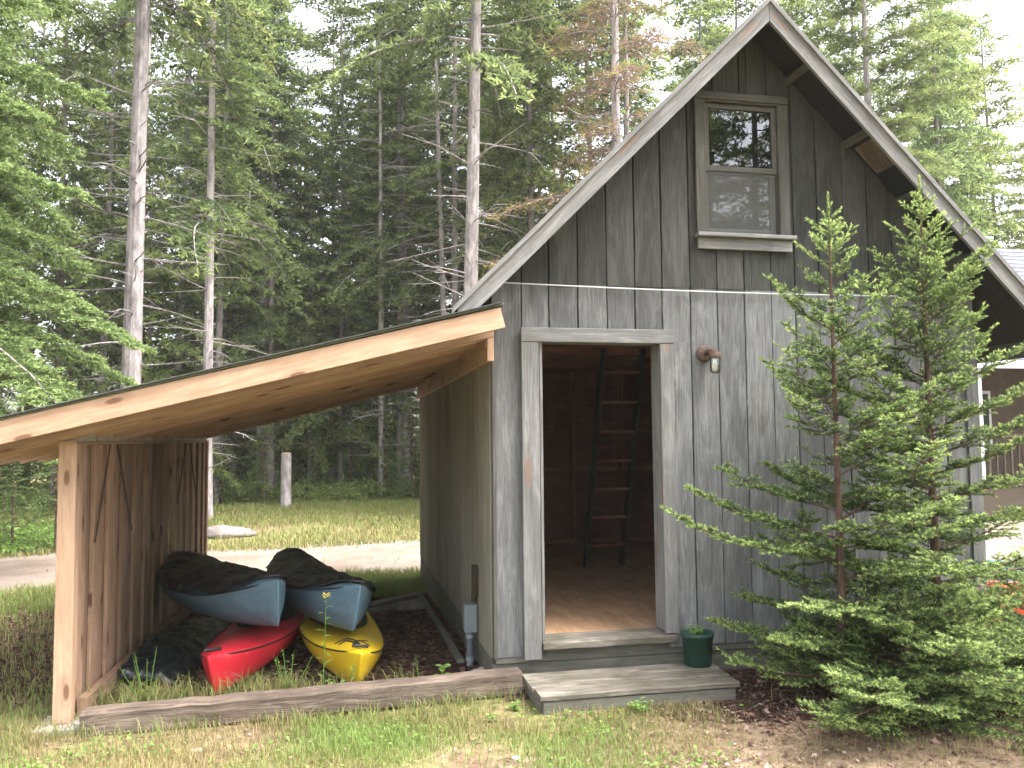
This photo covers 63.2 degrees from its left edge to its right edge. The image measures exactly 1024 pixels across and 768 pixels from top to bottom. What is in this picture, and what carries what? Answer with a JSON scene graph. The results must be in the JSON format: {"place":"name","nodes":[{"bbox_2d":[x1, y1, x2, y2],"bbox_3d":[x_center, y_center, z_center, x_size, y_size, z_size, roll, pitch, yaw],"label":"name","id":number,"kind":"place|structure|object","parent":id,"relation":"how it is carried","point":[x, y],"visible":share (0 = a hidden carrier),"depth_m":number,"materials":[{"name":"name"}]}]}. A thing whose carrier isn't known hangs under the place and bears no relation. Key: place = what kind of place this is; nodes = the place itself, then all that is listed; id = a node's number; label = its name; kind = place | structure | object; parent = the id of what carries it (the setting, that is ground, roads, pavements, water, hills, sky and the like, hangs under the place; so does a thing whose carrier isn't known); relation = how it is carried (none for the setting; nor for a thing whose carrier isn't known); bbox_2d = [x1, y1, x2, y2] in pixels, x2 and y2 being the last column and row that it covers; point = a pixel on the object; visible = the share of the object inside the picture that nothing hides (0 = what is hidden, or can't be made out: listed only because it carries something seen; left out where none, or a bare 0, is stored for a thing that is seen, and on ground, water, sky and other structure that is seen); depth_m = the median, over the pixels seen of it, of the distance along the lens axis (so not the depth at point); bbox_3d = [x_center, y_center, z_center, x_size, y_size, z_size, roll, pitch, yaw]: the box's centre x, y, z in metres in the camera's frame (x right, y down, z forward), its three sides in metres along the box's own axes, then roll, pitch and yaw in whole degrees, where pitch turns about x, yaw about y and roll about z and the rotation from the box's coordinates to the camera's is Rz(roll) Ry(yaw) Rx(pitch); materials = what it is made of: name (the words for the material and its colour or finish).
{"place":"outdoors","nodes":[
{"label":"outdoors","id":0,"kind":"place"},
{"bbox_2d":[0,460,1023,767],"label":"ground","id":1,"kind":"structure","parent":0,"point":[502,710],"depth_m":4.32,"materials":[{"name":"green plant"}]},
{"bbox_2d":[0,462,45,548],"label":"fir sapling","id":2,"kind":"object","parent":1,"relation":"on","point":[12,522],"visible":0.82,"depth_m":13.18,"materials":[{"name":"green plant"}]},
{"bbox_2d":[6,460,57,551],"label":"fir sapling","id":3,"kind":"object","parent":1,"relation":"on","point":[51,497],"visible":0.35,"depth_m":12.78,"materials":[{"name":"green plant"}]},
{"bbox_2d":[0,6,82,384],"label":"conifer tree","id":4,"kind":"object","parent":1,"relation":"on","point":[20,150],"visible":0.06,"depth_m":24.46,"materials":[{"name":"green plant"}]},
{"bbox_2d":[0,4,102,394],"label":"conifer tree","id":5,"kind":"object","parent":1,"relation":"on","point":[25,46],"visible":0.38,"depth_m":19.56,"materials":[{"name":"green plant"}]},
{"bbox_2d":[0,2,120,481],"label":"conifer tree","id":6,"kind":"object","parent":1,"relation":"on","point":[36,57],"visible":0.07,"depth_m":26.66,"materials":[{"name":"green plant"}]},
{"bbox_2d":[0,0,149,501],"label":"conifer tree","id":7,"kind":"object","parent":1,"relation":"on","point":[93,219],"visible":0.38,"depth_m":21.51,"materials":[{"name":"green plant"}]},
{"bbox_2d":[0,0,157,465],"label":"fir tree","id":8,"kind":"object","parent":1,"relation":"on","point":[34,375],"visible":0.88,"depth_m":10.73,"materials":[{"name":"green plant"}]},
{"bbox_2d":[0,583,159,737],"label":"grass","id":9,"kind":"structure","parent":1,"relation":"on","point":[32,692],"depth_m":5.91,"materials":[{"name":"green plant"}]},
{"bbox_2d":[0,602,53,708],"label":"bark crumbs","id":10,"kind":"object","parent":9,"relation":"on","point":[31,670],"visible":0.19,"depth_m":6.25,"materials":[{"name":"plant"}]},
{"bbox_2d":[0,516,168,554],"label":"undergrowth","id":11,"kind":"object","parent":1,"relation":"on","point":[8,549],"visible":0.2,"depth_m":13.26,"materials":[{"name":"green plant"}]},
{"bbox_2d":[12,0,171,412],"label":"conifer tree","id":12,"kind":"object","parent":1,"relation":"on","point":[97,250],"visible":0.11,"depth_m":26.20,"materials":[{"name":"green plant"}]},
{"bbox_2d":[27,0,177,392],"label":"conifer tree","id":13,"kind":"object","parent":1,"relation":"on","point":[113,65],"visible":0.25,"depth_m":23.59,"materials":[{"name":"green plant"}]},
{"bbox_2d":[42,11,226,437],"bbox_3d":[-12.074,-4.154,26.112,5.634,15.943,5.832,-2,-4,24],"label":"conifer tree","id":14,"kind":"object","parent":1,"relation":"on","point":[111,358],"visible":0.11,"depth_m":25.90,"materials":[{"name":"green plant"}]},
{"bbox_2d":[81,0,196,391],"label":"conifer tree","id":15,"kind":"object","parent":1,"relation":"on","point":[150,55],"visible":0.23,"depth_m":21.68,"materials":[{"name":"green plant"}]},
{"bbox_2d":[6,0,286,388],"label":"conifer tree","id":16,"kind":"object","parent":1,"relation":"on","point":[133,303],"visible":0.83,"depth_m":15.51,"materials":[{"name":"green plant"}]},
{"bbox_2d":[79,134,251,506],"bbox_3d":[-9.136,-1.260,21.067,4.573,10.331,3.969,-1,-4,10],"label":"conifer tree","id":17,"kind":"object","parent":1,"relation":"on","point":[176,343],"visible":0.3,"depth_m":20.81,"materials":[{"name":"green plant"}]},
{"bbox_2d":[118,0,240,445],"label":"conifer tree","id":18,"kind":"object","parent":1,"relation":"on","point":[181,279],"visible":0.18,"depth_m":23.24,"materials":[{"name":"green plant"}]},
{"bbox_2d":[114,27,254,381],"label":"conifer tree","id":19,"kind":"object","parent":1,"relation":"on","point":[174,198],"visible":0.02,"depth_m":26.50,"materials":[{"name":"green plant"}]},
{"bbox_2d":[92,0,308,516],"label":"conifer tree","id":20,"kind":"object","parent":1,"relation":"on","point":[210,223],"visible":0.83,"depth_m":18.45,"materials":[{"name":"green plant"}]},
{"bbox_2d":[0,495,419,557],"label":"grass","id":21,"kind":"structure","parent":1,"relation":"on","point":[371,505],"depth_m":16.85,"materials":[{"name":"green plant"}]},
{"bbox_2d":[0,473,419,509],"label":"undergrowth","id":22,"kind":"object","parent":1,"relation":"on","point":[31,495],"visible":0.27,"depth_m":22.75,"materials":[{"name":"green plant"}]},
{"bbox_2d":[0,400,419,491],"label":"undergrowth","id":23,"kind":"object","parent":1,"relation":"on","point":[25,471],"visible":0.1,"depth_m":24.93,"materials":[{"name":"green plant"}]},
{"bbox_2d":[0,565,426,615],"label":"grass","id":24,"kind":"structure","parent":1,"relation":"on","point":[386,582],"depth_m":9.10,"materials":[{"name":"green plant"}]},
{"bbox_2d":[119,10,307,489],"bbox_3d":[-8.699,-4.705,24.053,4.648,16.606,4.307,3,-5,-34],"label":"conifer tree","id":25,"kind":"object","parent":1,"relation":"on","point":[206,103],"visible":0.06,"depth_m":23.84,"materials":[{"name":"green plant"}]},
{"bbox_2d":[112,0,315,505],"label":"conifer tree","id":26,"kind":"object","parent":1,"relation":"on","point":[219,312],"visible":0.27,"depth_m":22.05,"materials":[{"name":"green plant"}]},
{"bbox_2d":[208,524,256,538],"bbox_3d":[-5.096,2.639,14.650,1.059,0.331,0.720,-1,-4,14],"label":"boulder","id":27,"kind":"object","parent":1,"relation":"on","point":[221,529],"visible":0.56,"depth_m":14.49,"materials":[{"name":"grey stone"}]},
{"bbox_2d":[166,7,308,485],"bbox_3d":[-8.471,-4.532,24.655,4.921,16.330,5.134,-1,-4,3],"label":"conifer tree","id":28,"kind":"object","parent":1,"relation":"on","point":[233,442],"visible":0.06,"depth_m":24.31,"materials":[{"name":"green plant"}]},
{"bbox_2d":[0,302,504,736],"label":"lean to","id":29,"kind":"object","parent":1,"relation":"on","point":[133,464],"visible":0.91,"depth_m":5.08,"materials":[{"name":"wood"}]},
{"bbox_2d":[230,425,292,503],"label":"fir sapling","id":30,"kind":"object","parent":1,"relation":"on","point":[264,468],"visible":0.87,"depth_m":22.10,"materials":[{"name":"green plant"}]},
{"bbox_2d":[175,0,349,496],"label":"conifer tree","id":31,"kind":"object","parent":1,"relation":"on","point":[262,166],"visible":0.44,"depth_m":24.01,"materials":[{"name":"green plant"}]},
{"bbox_2d":[1,684,525,745],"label":"long grass","id":32,"kind":"structure","parent":1,"relation":"on","point":[297,711],"depth_m":4.50,"materials":[{"name":"green plant"}]},
{"bbox_2d":[199,5,331,471],"bbox_3d":[-7.161,-4.683,24.814,4.307,16.606,4.647,0,-4,-20],"label":"conifer tree","id":33,"kind":"object","parent":1,"relation":"on","point":[293,163],"visible":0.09,"depth_m":24.83,"materials":[{"name":"green plant"}]},
{"bbox_2d":[219,161,337,488],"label":"conifer tree","id":34,"kind":"object","parent":1,"relation":"on","point":[239,441],"visible":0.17,"depth_m":24.44,"materials":[{"name":"green plant"}]},
{"bbox_2d":[195,0,365,498],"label":"conifer tree","id":35,"kind":"object","parent":1,"relation":"on","point":[251,333],"visible":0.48,"depth_m":23.38,"materials":[{"name":"green plant"}]},
{"bbox_2d":[280,452,290,507],"bbox_3d":[-5.787,2.576,21.270,0.320,1.648,0.320,0,-4,-12],"label":"tree stump","id":36,"kind":"object","parent":1,"relation":"on","point":[285,495],"visible":0.82,"depth_m":21.18,"materials":[{"name":"grey wood"}]},
{"bbox_2d":[99,590,479,705],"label":"soil","id":37,"kind":"structure","parent":1,"relation":"on","point":[428,668],"depth_m":5.89,"materials":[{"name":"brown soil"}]},
{"bbox_2d":[118,617,230,684],"bbox_3d":[-2.531,1.958,6.450,0.440,0.250,2.403,0,-4,-12],"label":"tarp","id":38,"kind":"object","parent":37,"relation":"on","point":[179,649],"visible":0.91,"depth_m":5.76,"materials":[{"name":"black fabric"}]},
{"bbox_2d":[74,659,419,720],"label":"long grass","id":39,"kind":"structure","parent":37,"relation":"on","point":[157,694],"depth_m":4.88,"materials":[{"name":"green plant"}]},
{"bbox_2d":[200,602,305,694],"bbox_3d":[-1.846,1.774,6.256,0.612,0.372,2.694,-6,-1,-3],"label":"kayak","id":40,"kind":"object","parent":37,"relation":"on","point":[232,650],"visible":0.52,"depth_m":5.40,"materials":[{"name":"red plastic"}]},
{"bbox_2d":[159,574,286,625],"bbox_3d":[-2.273,1.550,6.417,0.672,0.378,2.694,-3,-4,-36],"label":"kayak","id":41,"kind":"object","parent":40,"relation":"on","point":[259,601],"visible":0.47,"depth_m":5.50,"materials":[{"name":"blue plastic"},{"name":"black plastic"}]},
{"bbox_2d":[157,551,287,593],"bbox_3d":[-2.314,1.454,6.472,0.700,0.171,2.322,-3,-4,-36],"label":"kayak cover","id":42,"kind":"object","parent":41,"relation":"on","point":[184,570],"visible":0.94,"depth_m":6.35,"materials":[{"name":"black fabric"}]},
{"bbox_2d":[298,609,384,681],"bbox_3d":[-1.302,1.773,6.247,0.612,0.352,2.444,8,-3,-17],"label":"kayak","id":43,"kind":"object","parent":37,"relation":"on","point":[362,645],"visible":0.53,"depth_m":5.48,"materials":[{"name":"yellow plastic"}]},
{"bbox_2d":[267,569,373,630],"bbox_3d":[-1.558,1.594,6.592,0.672,0.373,2.694,9,-9,-24],"label":"kayak","id":44,"kind":"object","parent":43,"relation":"on","point":[348,602],"visible":0.48,"depth_m":5.56,"materials":[{"name":"blue plastic"},{"name":"black plastic"}]},
{"bbox_2d":[265,548,376,591],"bbox_3d":[-1.591,1.495,6.696,0.702,0.184,2.244,9,-9,-24],"label":"kayak cover","id":45,"kind":"object","parent":44,"relation":"on","point":[299,568],"visible":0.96,"depth_m":6.64,"materials":[{"name":"black fabric"}]},
{"bbox_2d":[418,595,463,662],"bbox_3d":[-0.643,2.028,7.097,0.050,0.143,3.051,0,-4,-11],"label":"board scrap","id":46,"kind":"object","parent":37,"relation":"on","point":[454,650],"visible":1,"depth_m":6.55,"materials":[{"name":"grey wood"}]},
{"bbox_2d":[79,667,522,737],"bbox_3d":[-1.121,1.791,4.701,2.400,0.185,0.137,0,-4,-13],"label":"landscape timber","id":47,"kind":"object","parent":1,"relation":"on","point":[230,707],"visible":0.9,"depth_m":4.64,"materials":[{"name":"brown wood"}]},
{"bbox_2d":[267,59,338,478],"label":"conifer tree","id":48,"kind":"object","parent":1,"relation":"on","point":[309,99],"visible":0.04,"depth_m":28.90,"materials":[{"name":"green plant"}]},
{"bbox_2d":[246,144,376,490],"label":"conifer tree","id":49,"kind":"object","parent":1,"relation":"on","point":[322,336],"visible":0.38,"depth_m":23.86,"materials":[{"name":"green plant"}]},
{"bbox_2d":[284,0,363,482],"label":"conifer tree","id":50,"kind":"object","parent":1,"relation":"on","point":[323,125],"visible":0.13,"depth_m":28.60,"materials":[{"name":"green plant"}]},
{"bbox_2d":[285,0,391,485],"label":"conifer tree","id":51,"kind":"object","parent":1,"relation":"on","point":[341,10],"visible":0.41,"depth_m":26.01,"materials":[{"name":"green plant"}]},
{"bbox_2d":[277,86,419,485],"bbox_3d":[-4.826,-2.673,24.573,4.394,12.436,4.549,0,-4,-12],"label":"conifer tree","id":52,"kind":"object","parent":1,"relation":"on","point":[336,171],"visible":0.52,"depth_m":24.21,"materials":[{"name":"green plant"}]},
{"bbox_2d":[331,410,377,497],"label":"fir sapling","id":53,"kind":"object","parent":1,"relation":"on","point":[353,465],"visible":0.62,"depth_m":23.86,"materials":[{"name":"green plant"}]},
{"bbox_2d":[314,0,418,449],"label":"conifer tree","id":54,"kind":"object","parent":1,"relation":"on","point":[355,25],"visible":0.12,"depth_m":27.46,"materials":[{"name":"green plant"}]},
{"bbox_2d":[324,59,419,484],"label":"conifer tree","id":55,"kind":"object","parent":1,"relation":"on","point":[362,105],"visible":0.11,"depth_m":27.08,"materials":[{"name":"green plant"}]},
{"bbox_2d":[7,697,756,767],"bbox_3d":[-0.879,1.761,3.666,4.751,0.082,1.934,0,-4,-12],"label":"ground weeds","id":56,"kind":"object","parent":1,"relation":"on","point":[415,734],"visible":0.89,"depth_m":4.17,"materials":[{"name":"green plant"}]},
{"bbox_2d":[304,26,460,488],"bbox_3d":[-3.412,-3.569,24.689,5.249,14.349,5.070,-1,-4,4],"label":"conifer tree","id":57,"kind":"object","parent":1,"relation":"on","point":[398,148],"visible":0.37,"depth_m":24.16,"materials":[{"name":"green plant"}]},
{"bbox_2d":[355,395,416,499],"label":"fir sapling","id":58,"kind":"object","parent":1,"relation":"on","point":[389,457],"visible":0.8,"depth_m":23.33,"materials":[{"name":"green plant"}]},
{"bbox_2d":[325,0,451,497],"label":"conifer tree","id":59,"kind":"object","parent":1,"relation":"on","point":[375,6],"visible":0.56,"depth_m":23.84,"materials":[{"name":"green plant"}]},
{"bbox_2d":[333,28,460,467],"bbox_3d":[-3.631,-4.051,26.180,4.650,15.452,4.859,-1,-4,9],"label":"conifer tree","id":60,"kind":"object","parent":1,"relation":"on","point":[432,307],"visible":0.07,"depth_m":26.08,"materials":[{"name":"green plant"}]},
{"bbox_2d":[336,0,461,479],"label":"conifer tree","id":61,"kind":"object","parent":1,"relation":"on","point":[429,246],"visible":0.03,"depth_m":28.69,"materials":[{"name":"green plant"}]},
{"bbox_2d":[379,402,419,498],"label":"fir sapling","id":62,"kind":"object","parent":1,"relation":"on","point":[412,450],"visible":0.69,"depth_m":22.54,"materials":[{"name":"green plant"}]},
{"bbox_2d":[319,0,483,494],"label":"conifer tree","id":63,"kind":"object","parent":1,"relation":"on","point":[351,272],"visible":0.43,"depth_m":24.35,"materials":[{"name":"green plant"}]},
{"bbox_2d":[337,0,527,417],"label":"conifer tree","id":64,"kind":"object","parent":1,"relation":"on","point":[444,161],"visible":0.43,"depth_m":23.08,"materials":[{"name":"green plant"}]},
{"bbox_2d":[377,0,489,444],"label":"conifer tree","id":65,"kind":"object","parent":1,"relation":"on","point":[443,295],"visible":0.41,"depth_m":22.89,"materials":[{"name":"green plant"}]},
{"bbox_2d":[303,0,587,400],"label":"conifer tree","id":66,"kind":"object","parent":1,"relation":"on","point":[476,57],"visible":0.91,"depth_m":18.57,"materials":[{"name":"green plant"}]},
{"bbox_2d":[413,168,492,476],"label":"conifer tree","id":67,"kind":"object","parent":1,"relation":"on","point":[434,290],"visible":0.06,"depth_m":24.75,"materials":[{"name":"green plant"}]},
{"bbox_2d":[2,609,1023,767],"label":"fallen leaves","id":68,"kind":"object","parent":1,"relation":"on","point":[934,740],"depth_m":4.25,"materials":[{"name":"brown plant"}]},
{"bbox_2d":[458,1,575,286],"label":"conifer tree","id":69,"kind":"object","parent":1,"relation":"on","point":[569,185],"visible":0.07,"depth_m":23.84,"materials":[{"name":"green plant"}]},
{"bbox_2d":[458,0,589,277],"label":"conifer tree","id":70,"kind":"object","parent":1,"relation":"on","point":[498,180],"visible":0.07,"depth_m":23.86,"materials":[{"name":"green plant"}]},
{"bbox_2d":[442,0,607,297],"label":"conifer tree","id":71,"kind":"object","parent":1,"relation":"on","point":[530,140],"visible":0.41,"depth_m":20.77,"materials":[{"name":"green plant"}]},
{"bbox_2d":[524,0,640,207],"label":"conifer tree","id":72,"kind":"object","parent":1,"relation":"on","point":[588,105],"visible":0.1,"depth_m":24.64,"materials":[{"name":"green plant"}]},
{"bbox_2d":[481,0,712,269],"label":"conifer tree","id":73,"kind":"object","parent":1,"relation":"on","point":[615,72],"visible":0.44,"depth_m":18.37,"materials":[{"name":"brown plant"}]},
{"bbox_2d":[541,0,675,196],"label":"conifer tree","id":74,"kind":"object","parent":1,"relation":"on","point":[626,129],"visible":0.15,"depth_m":21.15,"materials":[{"name":"green plant"}]},
{"bbox_2d":[572,12,661,175],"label":"conifer tree","id":75,"kind":"object","parent":1,"relation":"on","point":[635,96],"visible":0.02,"depth_m":24.61,"materials":[{"name":"green plant"}]},
{"bbox_2d":[522,663,739,714],"bbox_3d":[0.693,1.802,4.882,1.210,0.158,0.455,0,-4,-12],"label":"wooden step","id":76,"kind":"object","parent":1,"relation":"on","point":[604,687],"visible":0.88,"depth_m":4.75,"materials":[{"name":"grey wood"}]},
{"bbox_2d":[680,628,713,667],"bbox_3d":[1.149,1.635,5.150,0.204,0.200,0.204,0,-4,-12],"label":"plant pot","id":77,"kind":"object","parent":76,"relation":"on","point":[697,651],"visible":0.94,"depth_m":5.08,"materials":[{"name":"green plastic"}]},
{"bbox_2d":[648,0,736,94],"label":"conifer tree","id":78,"kind":"object","parent":1,"relation":"on","point":[673,85],"visible":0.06,"depth_m":24.33,"materials":[{"name":"green plant"}]},
{"bbox_2d":[420,0,1023,682],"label":"shed","id":79,"kind":"structure","parent":1,"relation":"on","point":[732,160],"depth_m":5.55,"materials":[{"name":"grey wood"}]},
{"bbox_2d":[463,602,477,665],"bbox_3d":[-0.281,1.784,5.607,0.090,0.595,0.100,0,-4,-12],"label":"conduit pipe","id":80,"kind":"object","parent":79,"relation":"attached to","point":[470,618],"visible":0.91,"depth_m":5.58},
{"bbox_2d":[583,348,645,566],"bbox_3d":[0.968,0.722,7.985,0.431,2.126,0.746,0,-4,-12],"label":"ladder","id":81,"kind":"object","parent":79,"relation":"on","point":[636,402],"visible":0.91,"depth_m":7.95,"materials":[{"name":"brown wood"}]},
{"bbox_2d":[693,90,796,252],"bbox_3d":[1.553,-1.429,5.625,0.707,1.073,0.146,0,-4,-12],"label":"window","id":82,"kind":"structure","parent":79,"relation":"in","point":[779,238],"depth_m":5.62,"materials":[{"name":"grey wood"}]},
{"bbox_2d":[679,0,778,73],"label":"conifer tree","id":83,"kind":"object","parent":1,"relation":"on","point":[753,4],"visible":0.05,"depth_m":25.51,"materials":[{"name":"green plant"}]},
{"bbox_2d":[504,665,1022,727],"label":"soil","id":84,"kind":"structure","parent":1,"relation":"on","point":[760,689],"depth_m":4.74,"materials":[{"name":"brown soil"}]},
{"bbox_2d":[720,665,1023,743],"bbox_3d":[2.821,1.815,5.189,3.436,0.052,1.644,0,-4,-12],"label":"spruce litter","id":85,"kind":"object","parent":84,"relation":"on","point":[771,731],"visible":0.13,"depth_m":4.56,"materials":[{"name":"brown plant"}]},
{"bbox_2d":[659,191,1023,706],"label":"spruce tree","id":86,"kind":"object","parent":1,"relation":"on","point":[822,386],"visible":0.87,"depth_m":4.77,"materials":[{"name":"green plant"}]},
{"bbox_2d":[815,0,894,112],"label":"conifer tree","id":87,"kind":"object","parent":1,"relation":"on","point":[871,64],"visible":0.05,"depth_m":28.07,"materials":[{"name":"green plant"}]},
{"bbox_2d":[703,174,1023,685],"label":"spruce tree","id":88,"kind":"object","parent":1,"relation":"on","point":[947,292],"visible":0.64,"depth_m":4.95,"materials":[{"name":"green plant"}]},
{"bbox_2d":[716,562,1023,752],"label":"spruce tree","id":89,"kind":"object","parent":1,"relation":"on","point":[957,644],"visible":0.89,"depth_m":4.27,"materials":[{"name":"green plant"}]},
{"bbox_2d":[780,0,997,182],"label":"pine tree","id":90,"kind":"object","parent":1,"relation":"on","point":[852,39],"visible":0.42,"depth_m":20.16,"materials":[{"name":"green plant"}]},
{"bbox_2d":[869,0,1016,247],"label":"conifer tree","id":91,"kind":"object","parent":1,"relation":"on","point":[936,132],"visible":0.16,"depth_m":24.26,"materials":[{"name":"green plant"}]},
{"bbox_2d":[886,0,1023,236],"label":"conifer tree","id":92,"kind":"object","parent":1,"relation":"on","point":[989,190],"visible":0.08,"depth_m":26.10,"materials":[{"name":"green plant"}]},
{"bbox_2d":[889,1,1023,239],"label":"conifer tree","id":93,"kind":"object","parent":1,"relation":"on","point":[989,160],"visible":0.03,"depth_m":27.05,"materials":[{"name":"green plant"}]},
{"bbox_2d":[917,562,1023,693],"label":"spruce tree","id":94,"kind":"object","parent":1,"relation":"on","point":[1013,617],"visible":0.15,"depth_m":4.71,"materials":[{"name":"green plant"}]},
{"bbox_2d":[942,11,1023,248],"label":"conifer tree","id":95,"kind":"object","parent":1,"relation":"on","point":[1009,116],"visible":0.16,"depth_m":28.34,"materials":[{"name":"green plant"}]},
{"bbox_2d":[977,248,1023,516],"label":"house","id":96,"kind":"structure","parent":1,"relation":"on","point":[997,382],"depth_m":18.34,"materials":[{"name":"brown"}]},
{"bbox_2d":[0,519,1023,593],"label":"road","id":97,"kind":"structure","parent":0,"point":[13,571],"depth_m":11.83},
{"bbox_2d":[0,0,1023,434],"label":"sky","id":98,"kind":"structure","parent":0,"point":[1009,14],"materials":[{"name":"white"}]},
{"bbox_2d":[497,714,1023,767],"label":"dry ground","id":99,"kind":"structure","parent":0,"point":[864,752],"depth_m":4.01,"materials":[{"name":"beige soil"}]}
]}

